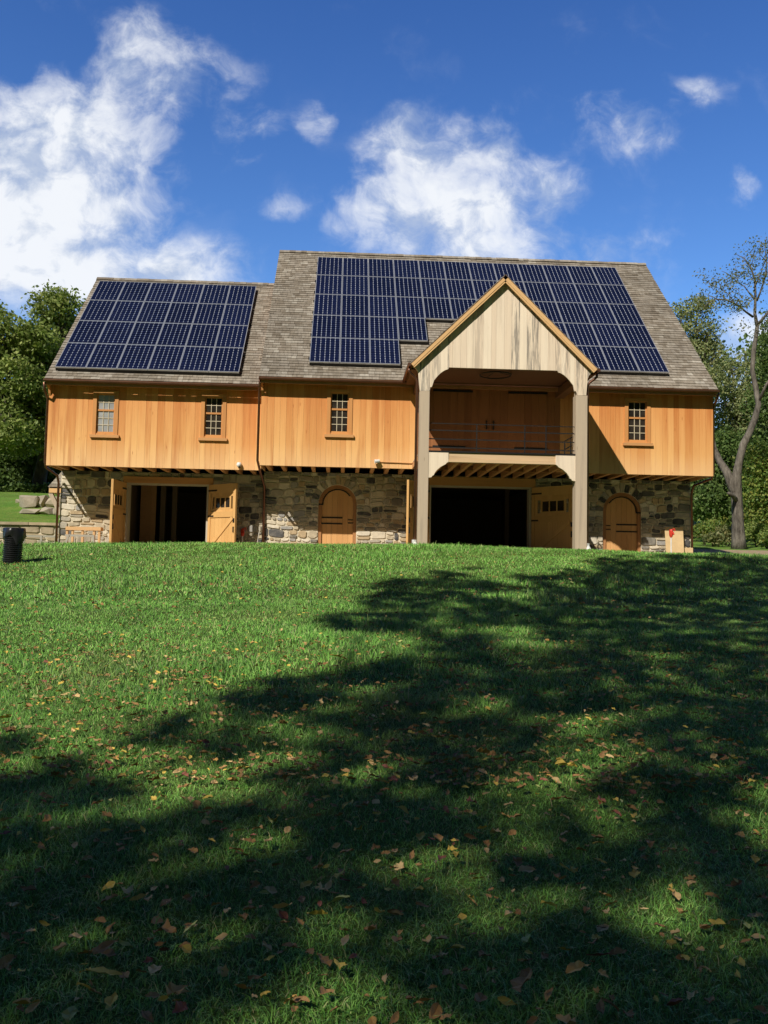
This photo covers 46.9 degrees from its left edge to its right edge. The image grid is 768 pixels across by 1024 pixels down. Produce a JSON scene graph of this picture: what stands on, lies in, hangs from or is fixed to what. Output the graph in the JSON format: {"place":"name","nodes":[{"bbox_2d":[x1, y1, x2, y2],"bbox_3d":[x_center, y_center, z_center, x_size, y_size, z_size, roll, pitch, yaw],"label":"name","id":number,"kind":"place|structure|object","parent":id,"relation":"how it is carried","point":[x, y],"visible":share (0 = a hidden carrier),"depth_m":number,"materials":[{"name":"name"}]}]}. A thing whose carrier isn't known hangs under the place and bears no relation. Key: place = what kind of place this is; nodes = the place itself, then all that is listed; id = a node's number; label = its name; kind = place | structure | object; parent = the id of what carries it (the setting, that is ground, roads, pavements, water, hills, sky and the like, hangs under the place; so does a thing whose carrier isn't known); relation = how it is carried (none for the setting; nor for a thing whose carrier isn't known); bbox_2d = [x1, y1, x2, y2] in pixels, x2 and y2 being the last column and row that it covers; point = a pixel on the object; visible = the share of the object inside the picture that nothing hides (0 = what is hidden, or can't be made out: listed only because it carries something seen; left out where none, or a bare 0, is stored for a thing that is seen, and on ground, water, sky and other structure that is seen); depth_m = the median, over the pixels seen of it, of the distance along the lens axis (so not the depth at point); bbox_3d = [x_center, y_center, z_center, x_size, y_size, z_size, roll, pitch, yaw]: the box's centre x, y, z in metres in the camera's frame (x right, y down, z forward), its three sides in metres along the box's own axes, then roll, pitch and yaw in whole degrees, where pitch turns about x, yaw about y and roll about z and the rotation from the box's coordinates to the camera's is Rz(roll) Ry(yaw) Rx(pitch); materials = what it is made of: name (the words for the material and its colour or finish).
{"place":"outdoors","nodes":[
{"label":"outdoors","id":0,"kind":"place"},
{"bbox_2d":[0,491,767,1023],"bbox_3d":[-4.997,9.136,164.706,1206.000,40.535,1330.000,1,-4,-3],"label":"lawn","id":1,"kind":"structure","parent":0,"point":[10,507],"depth_m":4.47,"materials":[{"name":"plant"}]},
{"bbox_2d":[0,961,11,970],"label":"fallen leaf","id":2,"kind":"object","parent":1,"relation":"on","point":[5,965],"visible":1,"depth_m":2.91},
{"bbox_2d":[0,954,13,966],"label":"fallen leaf","id":3,"kind":"object","parent":1,"relation":"on","point":[8,959],"visible":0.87,"depth_m":2.97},
{"bbox_2d":[2,527,25,563],"bbox_3d":[-8.496,0.782,20.303,0.504,0.835,0.514,1,-4,-3],"label":"corrugated pipe","id":4,"kind":"object","parent":1,"relation":"on","point":[13,539],"visible":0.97,"depth_m":20.12,"materials":[{"name":"black plastic"}]},
{"bbox_2d":[0,480,29,491],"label":"shrub","id":5,"kind":"object","parent":1,"relation":"on","point":[17,486],"visible":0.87,"depth_m":56.92,"materials":[{"name":"green plant"}]},
{"bbox_2d":[0,446,36,484],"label":"broadleaf tree","id":6,"kind":"object","parent":1,"relation":"on","point":[7,473],"visible":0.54,"depth_m":62.82,"materials":[{"name":"green plant"}]},
{"bbox_2d":[0,299,44,452],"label":"broadleaf tree","id":7,"kind":"object","parent":1,"relation":"on","point":[11,394],"visible":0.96,"depth_m":55.10,"materials":[{"name":"green plant"}]},
{"bbox_2d":[13,998,39,1003],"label":"fallen leaf","id":8,"kind":"object","parent":1,"relation":"on","point":[23,1001],"visible":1,"depth_m":2.62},
{"bbox_2d":[19,495,38,507],"bbox_3d":[-15.877,-0.453,39.595,0.963,0.567,0.685,1,-4,-3],"label":"boulder","id":9,"kind":"object","parent":1,"relation":"on","point":[27,501],"visible":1,"depth_m":39.34,"materials":[{"name":"stone"}]},
{"bbox_2d":[0,522,58,543],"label":"retaining wall","id":10,"kind":"structure","parent":1,"relation":"on","point":[38,528],"depth_m":33.47,"materials":[{"name":"stone"}]},
{"bbox_2d":[19,509,40,513],"bbox_3d":[-15.172,-0.025,38.102,0.983,0.216,0.781,1,-4,-3],"label":"boulder","id":11,"kind":"object","parent":1,"relation":"on","point":[29,511],"visible":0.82,"depth_m":37.79,"materials":[{"name":"stone"}]},
{"bbox_2d":[25,998,42,1013],"bbox_3d":[-1.067,1.500,2.690,0.027,0.014,0.066,4,6,22],"label":"fallen leaf","id":12,"kind":"object","parent":1,"relation":"on","point":[31,1007],"visible":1,"depth_m":2.69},
{"bbox_2d":[9,449,60,484],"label":"broadleaf tree","id":13,"kind":"object","parent":1,"relation":"on","point":[51,477],"visible":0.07,"depth_m":63.31,"materials":[{"name":"green plant"}]},
{"bbox_2d":[22,482,49,492],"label":"shrub","id":14,"kind":"object","parent":1,"relation":"on","point":[40,488],"visible":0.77,"depth_m":56.96,"materials":[{"name":"green plant"}]},
{"bbox_2d":[23,535,57,543],"bbox_3d":[-12.051,1.183,30.919,1.296,0.748,0.120,1,-4,-3],"label":"sawhorse","id":15,"kind":"object","parent":1,"relation":"on","point":[41,536],"visible":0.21,"depth_m":30.92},
{"bbox_2d":[36,495,48,506],"bbox_3d":[-15.452,-0.470,39.789,0.681,0.575,0.542,1,-4,8],"label":"boulder","id":16,"kind":"object","parent":1,"relation":"on","point":[43,499],"visible":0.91,"depth_m":39.62,"materials":[{"name":"stone"}]},
{"bbox_2d":[0,279,85,485],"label":"broadleaf tree","id":17,"kind":"object","parent":1,"relation":"on","point":[57,316],"visible":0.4,"depth_m":57.84,"materials":[{"name":"green plant"}]},
{"bbox_2d":[39,507,52,514],"bbox_3d":[-14.444,-0.041,38.019,0.621,0.353,0.520,1,-4,-3],"label":"boulder","id":18,"kind":"object","parent":1,"relation":"on","point":[47,510],"visible":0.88,"depth_m":37.83,"materials":[{"name":"stone"}]},
{"bbox_2d":[45,496,60,506],"bbox_3d":[-14.899,-0.438,40.028,0.823,0.550,0.668,1,-4,-3],"label":"boulder","id":19,"kind":"object","parent":1,"relation":"on","point":[48,503],"visible":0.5,"depth_m":39.72,"materials":[{"name":"stone"}]},
{"bbox_2d":[53,942,66,950],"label":"fallen leaf","id":20,"kind":"object","parent":1,"relation":"on","point":[61,945],"visible":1,"depth_m":3.02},
{"bbox_2d":[62,1005,78,1022],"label":"fallen leaf","id":21,"kind":"object","parent":1,"relation":"on","point":[68,1013],"visible":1,"depth_m":2.63,"materials":[{"name":"plant"}]},
{"bbox_2d":[65,534,94,542],"bbox_3d":[-10.028,1.076,29.118,1.065,0.667,0.120,1,-4,-3],"label":"sawhorse","id":22,"kind":"object","parent":1,"relation":"on","point":[76,535],"visible":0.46,"depth_m":29.11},
{"bbox_2d":[65,526,102,542],"bbox_3d":[-10.122,0.997,29.876,1.164,0.981,0.330,1,-4,-3],"label":"timber bench","id":23,"kind":"object","parent":1,"relation":"on","point":[83,529],"visible":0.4,"depth_m":29.75,"materials":[{"name":"wood"}]},
{"bbox_2d":[85,966,122,974],"bbox_3d":[-0.886,1.451,2.797,0.119,0.012,0.048,22,-13,-26],"label":"fallen leaf","id":24,"kind":"object","parent":1,"relation":"on","point":[102,969],"visible":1,"depth_m":2.81,"materials":[{"name":"plant"}]},
{"bbox_2d":[93,937,118,954],"bbox_3d":[-0.934,1.450,2.966,0.039,0.020,0.097,13,17,39],"label":"fallen leaf","id":25,"kind":"object","parent":1,"relation":"on","point":[103,946],"visible":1,"depth_m":2.96,"materials":[{"name":"plant"}]},
{"bbox_2d":[101,948,115,956],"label":"fallen leaf","id":26,"kind":"object","parent":1,"relation":"on","point":[110,952],"visible":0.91,"depth_m":3.00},
{"bbox_2d":[102,881,114,890],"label":"fallen leaf","id":27,"kind":"object","parent":1,"relation":"on","point":[111,884],"visible":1,"depth_m":3.56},
{"bbox_2d":[104,992,117,1006],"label":"fallen leaf","id":28,"kind":"object","parent":1,"relation":"on","point":[110,1000],"visible":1,"depth_m":2.68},
{"bbox_2d":[121,885,133,893],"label":"fallen leaf","id":29,"kind":"object","parent":1,"relation":"on","point":[128,890],"visible":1,"depth_m":3.49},
{"bbox_2d":[129,892,148,900],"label":"fallen leaf","id":30,"kind":"object","parent":1,"relation":"on","point":[139,896],"visible":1,"depth_m":3.34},
{"bbox_2d":[141,1010,153,1022],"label":"fallen leaf","id":31,"kind":"object","parent":1,"relation":"on","point":[146,1015],"visible":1,"depth_m":2.61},
{"bbox_2d":[145,991,160,997],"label":"fallen leaf","id":32,"kind":"object","parent":1,"relation":"on","point":[153,994],"visible":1,"depth_m":2.71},
{"bbox_2d":[148,964,161,973],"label":"fallen leaf","id":33,"kind":"object","parent":1,"relation":"on","point":[152,968],"visible":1,"depth_m":2.82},
{"bbox_2d":[151,916,162,923],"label":"fallen leaf","id":34,"kind":"object","parent":1,"relation":"on","point":[154,918],"visible":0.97,"depth_m":3.29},
{"bbox_2d":[153,918,176,933],"bbox_3d":[-0.767,1.455,3.101,0.088,0.036,0.070,-9,-1,8],"label":"fallen leaf","id":35,"kind":"object","parent":1,"relation":"on","point":[167,927],"visible":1,"depth_m":3.10,"materials":[{"name":"plant"}]},
{"bbox_2d":[165,982,187,995],"bbox_3d":[-0.632,1.442,2.689,0.060,0.028,0.067,1,-4,5],"label":"fallen leaf","id":36,"kind":"object","parent":1,"relation":"on","point":[171,988],"visible":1,"depth_m":2.69,"materials":[{"name":"plant"}]},
{"bbox_2d":[172,1001,187,1012],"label":"fallen leaf","id":37,"kind":"object","parent":1,"relation":"on","point":[180,1006],"visible":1,"depth_m":2.67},
{"bbox_2d":[181,944,191,953],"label":"fallen leaf","id":38,"kind":"object","parent":1,"relation":"on","point":[186,948],"visible":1,"depth_m":3.01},
{"bbox_2d":[215,933,227,939],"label":"fallen leaf","id":39,"kind":"object","parent":1,"relation":"on","point":[222,936],"visible":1,"depth_m":3.13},
{"bbox_2d":[218,965,228,976],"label":"fallen leaf","id":40,"kind":"object","parent":1,"relation":"on","point":[225,970],"visible":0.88,"depth_m":2.92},
{"bbox_2d":[247,973,266,978],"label":"fallen leaf","id":41,"kind":"object","parent":1,"relation":"on","point":[255,977],"visible":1,"depth_m":2.88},
{"bbox_2d":[263,886,276,893],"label":"fallen leaf","id":42,"kind":"object","parent":1,"relation":"on","point":[271,889],"visible":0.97,"depth_m":3.52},
{"bbox_2d":[272,902,290,907],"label":"fallen leaf","id":43,"kind":"object","parent":1,"relation":"on","point":[281,905],"visible":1,"depth_m":3.29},
{"bbox_2d":[279,910,287,919],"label":"fallen leaf","id":44,"kind":"object","parent":1,"relation":"on","point":[283,914],"visible":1,"depth_m":3.30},
{"bbox_2d":[282,942,299,947],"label":"fallen leaf","id":45,"kind":"object","parent":1,"relation":"on","point":[289,944],"visible":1,"depth_m":3.06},
{"bbox_2d":[289,996,309,1004],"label":"fallen leaf","id":46,"kind":"object","parent":1,"relation":"on","point":[299,999],"visible":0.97,"depth_m":2.73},
{"bbox_2d":[300,880,312,887],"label":"fallen leaf","id":47,"kind":"object","parent":1,"relation":"on","point":[305,883],"visible":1,"depth_m":3.63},
{"bbox_2d":[307,909,327,914],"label":"fallen leaf","id":48,"kind":"object","parent":1,"relation":"on","point":[322,911],"visible":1,"depth_m":3.25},
{"bbox_2d":[317,953,331,965],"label":"fallen leaf","id":49,"kind":"object","parent":1,"relation":"on","point":[325,960],"visible":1,"depth_m":2.98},
{"bbox_2d":[320,986,333,993],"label":"fallen leaf","id":50,"kind":"object","parent":1,"relation":"on","point":[323,990],"visible":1,"depth_m":2.77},
{"bbox_2d":[328,895,349,903],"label":"fallen leaf","id":51,"kind":"object","parent":1,"relation":"on","point":[339,897],"visible":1,"depth_m":3.38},
{"bbox_2d":[334,959,346,968],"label":"fallen leaf","id":52,"kind":"object","parent":1,"relation":"on","point":[339,964],"visible":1,"depth_m":2.93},
{"bbox_2d":[341,934,348,944],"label":"fallen leaf","id":53,"kind":"object","parent":1,"relation":"on","point":[344,939],"visible":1,"depth_m":3.10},
{"bbox_2d":[367,1016,376,1023],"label":"fallen leaf","id":54,"kind":"object","parent":1,"relation":"on","point":[372,1019],"visible":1,"depth_m":2.64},
{"bbox_2d":[43,250,719,553],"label":"barn","id":55,"kind":"structure","parent":1,"relation":"on","point":[314,397],"depth_m":30.23,"materials":[{"name":"brown wood"}]},
{"bbox_2d":[89,390,118,437],"bbox_3d":[-9.249,-3.244,29.427,0.956,1.576,0.215,1,-4,-3],"label":"window","id":56,"kind":"structure","parent":55,"relation":"in","point":[105,403],"depth_m":29.43,"materials":[{"name":"brown wood"}]},
{"bbox_2d":[109,479,126,542],"bbox_3d":[-9.011,0.138,30.023,0.109,2.392,1.419,1,-4,1],"label":"garage door","id":57,"kind":"structure","parent":55,"relation":"in","point":[117,503],"depth_m":29.95,"materials":[{"name":"brown wood"}]},
{"bbox_2d":[198,393,226,440],"bbox_3d":[-5.697,-3.158,29.595,0.953,1.583,0.215,1,-4,-3],"label":"window","id":58,"kind":"structure","parent":55,"relation":"in","point":[213,406],"depth_m":29.60,"materials":[{"name":"brown wood"}]},
{"bbox_2d":[207,483,237,542],"bbox_3d":[-5.574,0.229,30.409,1.419,2.392,0.109,-2,-5,39],"label":"garage door","id":59,"kind":"structure","parent":55,"relation":"in","point":[222,520],"depth_m":30.40,"materials":[{"name":"brown wood"}]},
{"bbox_2d":[318,485,356,544],"bbox_3d":[-1.639,0.333,31.059,1.334,2.539,0.282,1,-4,-3],"label":"arched door","id":60,"kind":"structure","parent":55,"relation":"in","point":[337,508],"depth_m":30.99,"materials":[{"name":"brown wood"}]},
{"bbox_2d":[324,389,353,437],"bbox_3d":[-1.464,-3.245,29.203,0.960,1.598,0.215,1,-4,-3],"label":"window","id":61,"kind":"structure","parent":55,"relation":"in","point":[339,401],"depth_m":29.21,"materials":[{"name":"brown wood"}]},
{"bbox_2d":[406,480,429,543],"bbox_3d":[1.171,0.259,30.117,0.109,2.551,1.805,-1,-4,25],"label":"garage door","id":62,"kind":"structure","parent":55,"relation":"in","point":[410,484],"depth_m":29.54,"materials":[{"name":"brown wood"}]},
{"bbox_2d":[432,388,489,451],"bbox_3d":[2.563,-2.884,29.303,1.901,2.407,0.090,1,-4,-3],"label":"loft door","id":63,"kind":"structure","parent":55,"relation":"in","point":[463,406],"depth_m":29.33,"materials":[{"name":"brown wood"}]},
{"bbox_2d":[491,390,547,452],"bbox_3d":[4.484,-2.841,29.394,1.899,2.407,0.090,1,-4,-3],"label":"loft door","id":64,"kind":"structure","parent":55,"relation":"in","point":[508,407],"depth_m":29.42,"materials":[{"name":"brown wood"}]},
{"bbox_2d":[531,485,572,548],"bbox_3d":[5.783,0.377,30.420,0.109,2.531,1.805,4,-5,-41],"label":"garage door","id":65,"kind":"structure","parent":55,"relation":"in","point":[552,527],"depth_m":30.44,"materials":[{"name":"brown wood"}]},
{"bbox_2d":[603,493,640,551],"bbox_3d":[8.428,0.568,31.485,1.365,2.510,0.182,1,-4,-3],"label":"arched door","id":66,"kind":"structure","parent":55,"relation":"in","point":[621,511],"depth_m":31.47,"materials":[{"name":"brown wood"}]},
{"bbox_2d":[623,398,652,445],"bbox_3d":[8.489,-3.009,29.673,1.000,1.608,0.215,1,-4,-3],"label":"window","id":67,"kind":"structure","parent":55,"relation":"in","point":[637,420],"depth_m":29.68,"materials":[{"name":"brown wood"}]},
{"bbox_2d":[0,545,767,1020],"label":"leaf litter","id":68,"kind":"object","parent":1,"relation":"on","point":[366,803],"visible":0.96,"depth_m":5.58,"materials":[{"name":"plant"}]},
{"bbox_2d":[390,1010,398,1023],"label":"fallen leaf","id":69,"kind":"object","parent":1,"relation":"on","point":[394,1017],"visible":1,"depth_m":2.63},
{"bbox_2d":[393,861,403,869],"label":"fallen leaf","id":70,"kind":"object","parent":1,"relation":"on","point":[400,865],"visible":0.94,"depth_m":3.87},
{"bbox_2d":[429,1002,442,1018],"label":"fallen leaf","id":71,"kind":"object","parent":1,"relation":"on","point":[436,1008],"visible":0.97,"depth_m":2.69,"materials":[{"name":"plant"}]},
{"bbox_2d":[456,754,470,761],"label":"fallen leaf","id":72,"kind":"object","parent":1,"relation":"on","point":[460,756],"visible":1,"depth_m":5.35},
{"bbox_2d":[474,992,487,1001],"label":"fallen leaf","id":73,"kind":"object","parent":1,"relation":"on","point":[480,996],"visible":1,"depth_m":2.74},
{"bbox_2d":[475,747,489,752],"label":"fallen leaf","id":74,"kind":"object","parent":1,"relation":"on","point":[481,750],"visible":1,"depth_m":5.47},
{"bbox_2d":[498,996,517,1005],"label":"fallen leaf","id":75,"kind":"object","parent":1,"relation":"on","point":[503,999],"visible":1,"depth_m":2.77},
{"bbox_2d":[513,856,522,866],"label":"fallen leaf","id":76,"kind":"object","parent":1,"relation":"on","point":[517,861],"visible":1,"depth_m":3.93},
{"bbox_2d":[510,967,532,991],"bbox_3d":[0.441,1.482,2.811,0.091,0.025,0.114,-35,-8,24],"label":"fallen leaf","id":77,"kind":"object","parent":1,"relation":"on","point":[517,983],"visible":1,"depth_m":2.82,"materials":[{"name":"plant"}]},
{"bbox_2d":[518,865,535,872],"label":"fallen leaf","id":78,"kind":"object","parent":1,"relation":"on","point":[529,869],"visible":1,"depth_m":3.74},
{"bbox_2d":[526,1016,537,1023],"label":"fallen leaf","id":79,"kind":"object","parent":1,"relation":"on","point":[532,1019],"visible":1,"depth_m":2.67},
{"bbox_2d":[555,759,573,764],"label":"fallen leaf","id":80,"kind":"object","parent":1,"relation":"on","point":[561,762],"visible":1,"depth_m":5.24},
{"bbox_2d":[556,1014,575,1023],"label":"fallen leaf","id":81,"kind":"object","parent":1,"relation":"on","point":[566,1019],"visible":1,"depth_m":2.67,"materials":[{"name":"plant"}]},
{"bbox_2d":[565,960,590,973],"bbox_3d":[0.632,1.486,2.896,0.088,0.017,0.052,-15,2,-9],"label":"fallen leaf","id":82,"kind":"object","parent":1,"relation":"on","point":[578,965],"visible":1,"depth_m":2.90,"materials":[{"name":"plant"}]},
{"bbox_2d":[596,997,604,1013],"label":"fallen leaf","id":83,"kind":"object","parent":1,"relation":"on","point":[600,1006],"visible":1,"depth_m":2.73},
{"bbox_2d":[596,924,608,931],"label":"fallen leaf","id":84,"kind":"object","parent":1,"relation":"on","point":[599,929],"visible":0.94,"depth_m":3.31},
{"bbox_2d":[601,997,618,1011],"bbox_3d":[0.705,1.528,2.750,0.067,0.015,0.027,14,-15,48],"label":"fallen leaf","id":85,"kind":"object","parent":1,"relation":"on","point":[611,1003],"visible":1,"depth_m":2.75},
{"bbox_2d":[609,947,626,954],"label":"fallen leaf","id":86,"kind":"object","parent":1,"relation":"on","point":[616,950],"visible":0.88,"depth_m":3.09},
{"bbox_2d":[628,869,640,877],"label":"fallen leaf","id":87,"kind":"object","parent":1,"relation":"on","point":[634,872],"visible":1,"depth_m":3.81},
{"bbox_2d":[662,998,682,1005],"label":"fallen leaf","id":88,"kind":"object","parent":1,"relation":"on","point":[671,1002],"visible":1,"depth_m":2.77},
{"bbox_2d":[664,527,683,552],"bbox_3d":[10.217,1.141,31.108,0.657,1.227,0.216,1,-4,-3],"label":"plywood board","id":89,"kind":"object","parent":1,"relation":"on","point":[677,542],"visible":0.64,"depth_m":31.13,"materials":[{"name":"wood"}]},
{"bbox_2d":[686,990,697,999],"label":"fallen leaf","id":90,"kind":"object","parent":1,"relation":"on","point":[689,995],"visible":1,"depth_m":2.84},
{"bbox_2d":[693,519,715,545],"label":"shrub","id":91,"kind":"object","parent":1,"relation":"on","point":[700,527],"visible":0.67,"depth_m":50.77,"materials":[{"name":"green plant"}]},
{"bbox_2d":[668,292,743,538],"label":"feathery tree","id":92,"kind":"object","parent":1,"relation":"on","point":[704,346],"visible":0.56,"depth_m":63.79,"materials":[{"name":"green plant"}]},
{"bbox_2d":[697,530,730,546],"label":"shrub","id":93,"kind":"object","parent":1,"relation":"on","point":[715,539],"visible":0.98,"depth_m":48.69,"materials":[{"name":"green plant"}]},
{"bbox_2d":[699,513,731,544],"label":"shrub","id":94,"kind":"object","parent":1,"relation":"on","point":[719,522],"visible":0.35,"depth_m":52.85,"materials":[{"name":"green plant"}]},
{"bbox_2d":[708,918,725,924],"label":"fallen leaf","id":95,"kind":"object","parent":1,"relation":"on","point":[718,921],"visible":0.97,"depth_m":3.36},
{"bbox_2d":[690,423,760,529],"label":"broadleaf tree","id":96,"kind":"object","parent":1,"relation":"on","point":[710,498],"visible":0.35,"depth_m":58.22,"materials":[{"name":"green plant"}]},
{"bbox_2d":[685,233,767,548],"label":"leaning tree","id":97,"kind":"object","parent":1,"relation":"on","point":[733,480],"visible":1,"depth_m":46.42,"materials":[{"name":"grey plant"}]},
{"bbox_2d":[712,524,746,546],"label":"shrub","id":98,"kind":"object","parent":1,"relation":"on","point":[726,531],"visible":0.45,"depth_m":49.83,"materials":[{"name":"green plant"}]},
{"bbox_2d":[704,325,767,514],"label":"tree","id":99,"kind":"object","parent":1,"relation":"on","point":[745,335],"visible":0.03,"depth_m":71.86,"materials":[{"name":"green plant"}]},
{"bbox_2d":[730,880,741,886],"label":"fallen leaf","id":100,"kind":"object","parent":1,"relation":"on","point":[733,883],"visible":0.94,"depth_m":3.73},
{"bbox_2d":[711,337,766,440],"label":"broadleaf tree","id":101,"kind":"object","parent":1,"relation":"on","point":[730,410],"visible":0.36,"depth_m":67.69,"materials":[{"name":"green plant"}]},
{"bbox_2d":[726,438,767,545],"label":"broadleaf tree","id":102,"kind":"object","parent":1,"relation":"on","point":[756,489],"visible":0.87,"depth_m":52.93,"materials":[{"name":"green plant"}]},
{"bbox_2d":[732,303,767,468],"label":"broadleaf tree","id":103,"kind":"object","parent":1,"relation":"on","point":[762,365],"visible":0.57,"depth_m":57.90,"materials":[{"name":"green plant"}]},
{"bbox_2d":[744,520,767,546],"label":"shrub","id":104,"kind":"object","parent":1,"relation":"on","point":[752,530],"visible":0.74,"depth_m":50.06,"materials":[{"name":"green plant"}]},
{"bbox_2d":[750,531,767,548],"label":"shrub","id":105,"kind":"object","parent":1,"relation":"on","point":[763,539],"visible":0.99,"depth_m":46.79,"materials":[{"name":"green plant"}]},
{"bbox_2d":[754,1005,767,1013],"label":"fallen leaf","id":106,"kind":"object","parent":1,"relation":"on","point":[762,1009],"visible":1,"depth_m":2.78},
{"bbox_2d":[0,0,767,428],"label":"sky","id":107,"kind":"structure","parent":0,"point":[199,140],"materials":[{"name":"blue"}]},
{"bbox_2d":[693,549,767,554],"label":"dirt path","id":108,"kind":"structure","parent":0,"point":[762,552],"depth_m":40.30,"materials":[{"name":"soil"}]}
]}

